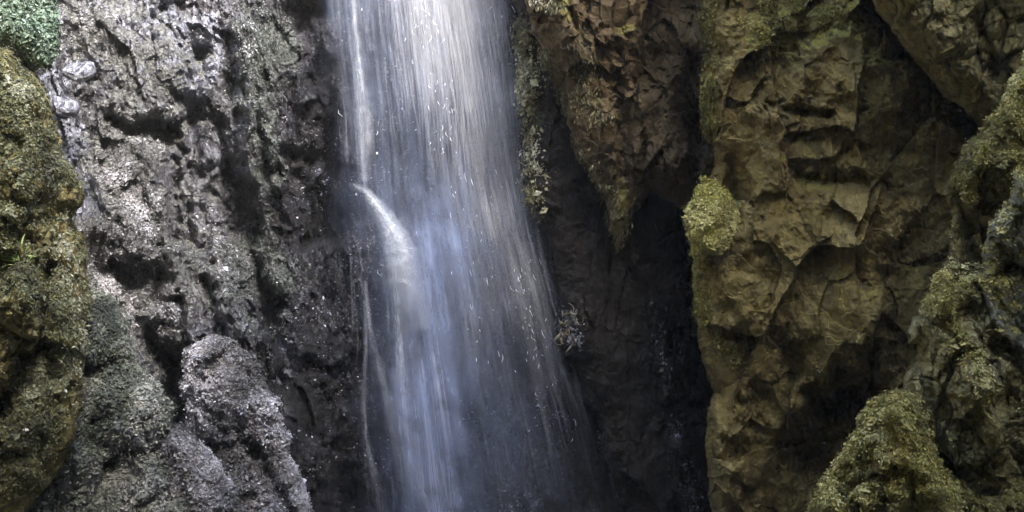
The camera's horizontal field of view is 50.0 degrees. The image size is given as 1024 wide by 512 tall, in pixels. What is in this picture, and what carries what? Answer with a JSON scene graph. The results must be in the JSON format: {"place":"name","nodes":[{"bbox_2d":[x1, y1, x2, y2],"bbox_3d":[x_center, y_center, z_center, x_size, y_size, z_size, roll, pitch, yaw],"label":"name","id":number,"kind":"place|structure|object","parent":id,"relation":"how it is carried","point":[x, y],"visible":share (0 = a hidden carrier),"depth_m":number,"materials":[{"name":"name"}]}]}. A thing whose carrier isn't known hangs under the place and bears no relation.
{"place":"outdoors","nodes":[
{"label":"outdoors","id":0,"kind":"place"},
{"bbox_2d":[35,0,624,511],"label":"cliff","id":1,"kind":"structure","parent":0,"point":[239,166],"depth_m":8.13,"materials":[{"name":"grey stone"}]},
{"bbox_2d":[53,96,78,116],"bbox_3d":[-2.657,-0.889,6.519,0.158,0.129,0.111,0,0,0],"label":"rock slab","id":2,"kind":"object","parent":1,"relation":"attached to","point":[65,107],"visible":1,"depth_m":6.50,"materials":[{"name":"grey stone"}]},
{"bbox_2d":[62,61,95,82],"bbox_3d":[-2.613,-1.112,6.639,0.201,0.141,0.149,0,0,0],"label":"rock slab","id":3,"kind":"object","parent":1,"relation":"attached to","point":[78,72],"visible":1,"depth_m":6.61,"materials":[{"name":"grey stone"}]},
{"bbox_2d":[338,6,575,511],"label":"waterfall","id":4,"kind":"structure","parent":1,"relation":"attached to","point":[456,242],"depth_m":7.60,"materials":[{"name":"liquid"}]},
{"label":"ground","id":5,"kind":"structure","parent":0,"visible":0},
{"bbox_2d":[0,44,93,511],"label":"mossy boulder","id":6,"kind":"object","parent":5,"relation":"on","point":[46,299],"visible":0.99,"depth_m":4.49,"materials":[{"name":"green plant"}]},
{"bbox_2d":[0,234,35,274],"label":"leafy plant","id":7,"kind":"object","parent":6,"relation":"on","point":[14,257],"visible":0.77,"depth_m":4.23,"materials":[{"name":"green plant"}]},
{"bbox_2d":[0,0,64,72],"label":"moss cushion","id":8,"kind":"object","parent":6,"relation":"on","point":[30,31],"visible":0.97,"depth_m":5.30,"materials":[{"name":"green plant"}]},
{"bbox_2d":[29,286,187,511],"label":"mossy boulder","id":9,"kind":"object","parent":5,"relation":"on","point":[112,463],"visible":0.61,"depth_m":5.87,"materials":[{"name":"grey stone"}]},
{"bbox_2d":[156,422,247,511],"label":"mossy boulder","id":10,"kind":"object","parent":5,"relation":"on","point":[195,468],"visible":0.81,"depth_m":5.97,"materials":[{"name":"grey stone"}]},
{"bbox_2d":[178,333,313,511],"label":"mossy boulder","id":11,"kind":"object","parent":5,"relation":"on","point":[232,418],"visible":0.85,"depth_m":6.53,"materials":[{"name":"grey stone"}]},
{"bbox_2d":[509,0,713,511],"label":"dark rock wall","id":12,"kind":"structure","parent":5,"relation":"on","point":[632,356],"depth_m":7.55,"materials":[{"name":"black stone"}]},
{"bbox_2d":[554,303,583,351],"bbox_3d":[0.385,0.483,7.425,0.192,0.327,0.135,0,0,-16],"label":"dried fern","id":13,"kind":"object","parent":12,"relation":"attached to","point":[568,329],"visible":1,"depth_m":7.42,"materials":[{"name":"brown plant"}]},
{"bbox_2d":[525,0,714,253],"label":"overhanging rock","id":14,"kind":"object","parent":12,"relation":"attached to","point":[626,74],"visible":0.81,"depth_m":6.90,"materials":[{"name":"brown stone"}]},
{"bbox_2d":[690,0,981,511],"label":"rock buttress","id":15,"kind":"object","parent":5,"relation":"on","point":[837,133],"visible":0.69,"depth_m":6.05,"materials":[{"name":"brown stone"}]},
{"bbox_2d":[681,175,741,260],"bbox_3d":[1.121,-0.207,6.152,0.334,0.480,0.621,0,0,12],"label":"moss cushion","id":16,"kind":"object","parent":15,"relation":"on","point":[712,219],"visible":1,"depth_m":5.95,"materials":[{"name":"green plant"}]},
{"bbox_2d":[873,0,1023,128],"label":"rock slab","id":17,"kind":"object","parent":15,"relation":"on","point":[967,56],"visible":0.82,"depth_m":5.33,"materials":[{"name":"stone"}]},
{"bbox_2d":[902,255,1023,501],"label":"mossy boulder","id":18,"kind":"object","parent":5,"relation":"on","point":[964,377],"visible":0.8,"depth_m":4.35,"materials":[{"name":"green stone"}]},
{"bbox_2d":[936,456,1023,511],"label":"mossy boulder","id":19,"kind":"object","parent":18,"relation":"on","point":[972,503],"visible":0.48,"depth_m":4.27,"materials":[{"name":"green stone"}]},
{"bbox_2d":[804,387,966,511],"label":"mossy boulder","id":20,"kind":"object","parent":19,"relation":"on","point":[887,460],"visible":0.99,"depth_m":3.81,"materials":[{"name":"green plant"}]},
{"bbox_2d":[944,50,1023,264],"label":"mossy boulder","id":21,"kind":"object","parent":18,"relation":"on","point":[991,159],"visible":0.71,"depth_m":4.60,"materials":[{"name":"green plant"}]},
{"bbox_2d":[977,168,1023,352],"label":"mossy boulder","id":22,"kind":"object","parent":21,"relation":"on","point":[1002,248],"visible":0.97,"depth_m":4.28,"materials":[{"name":"green stone"}]}
]}

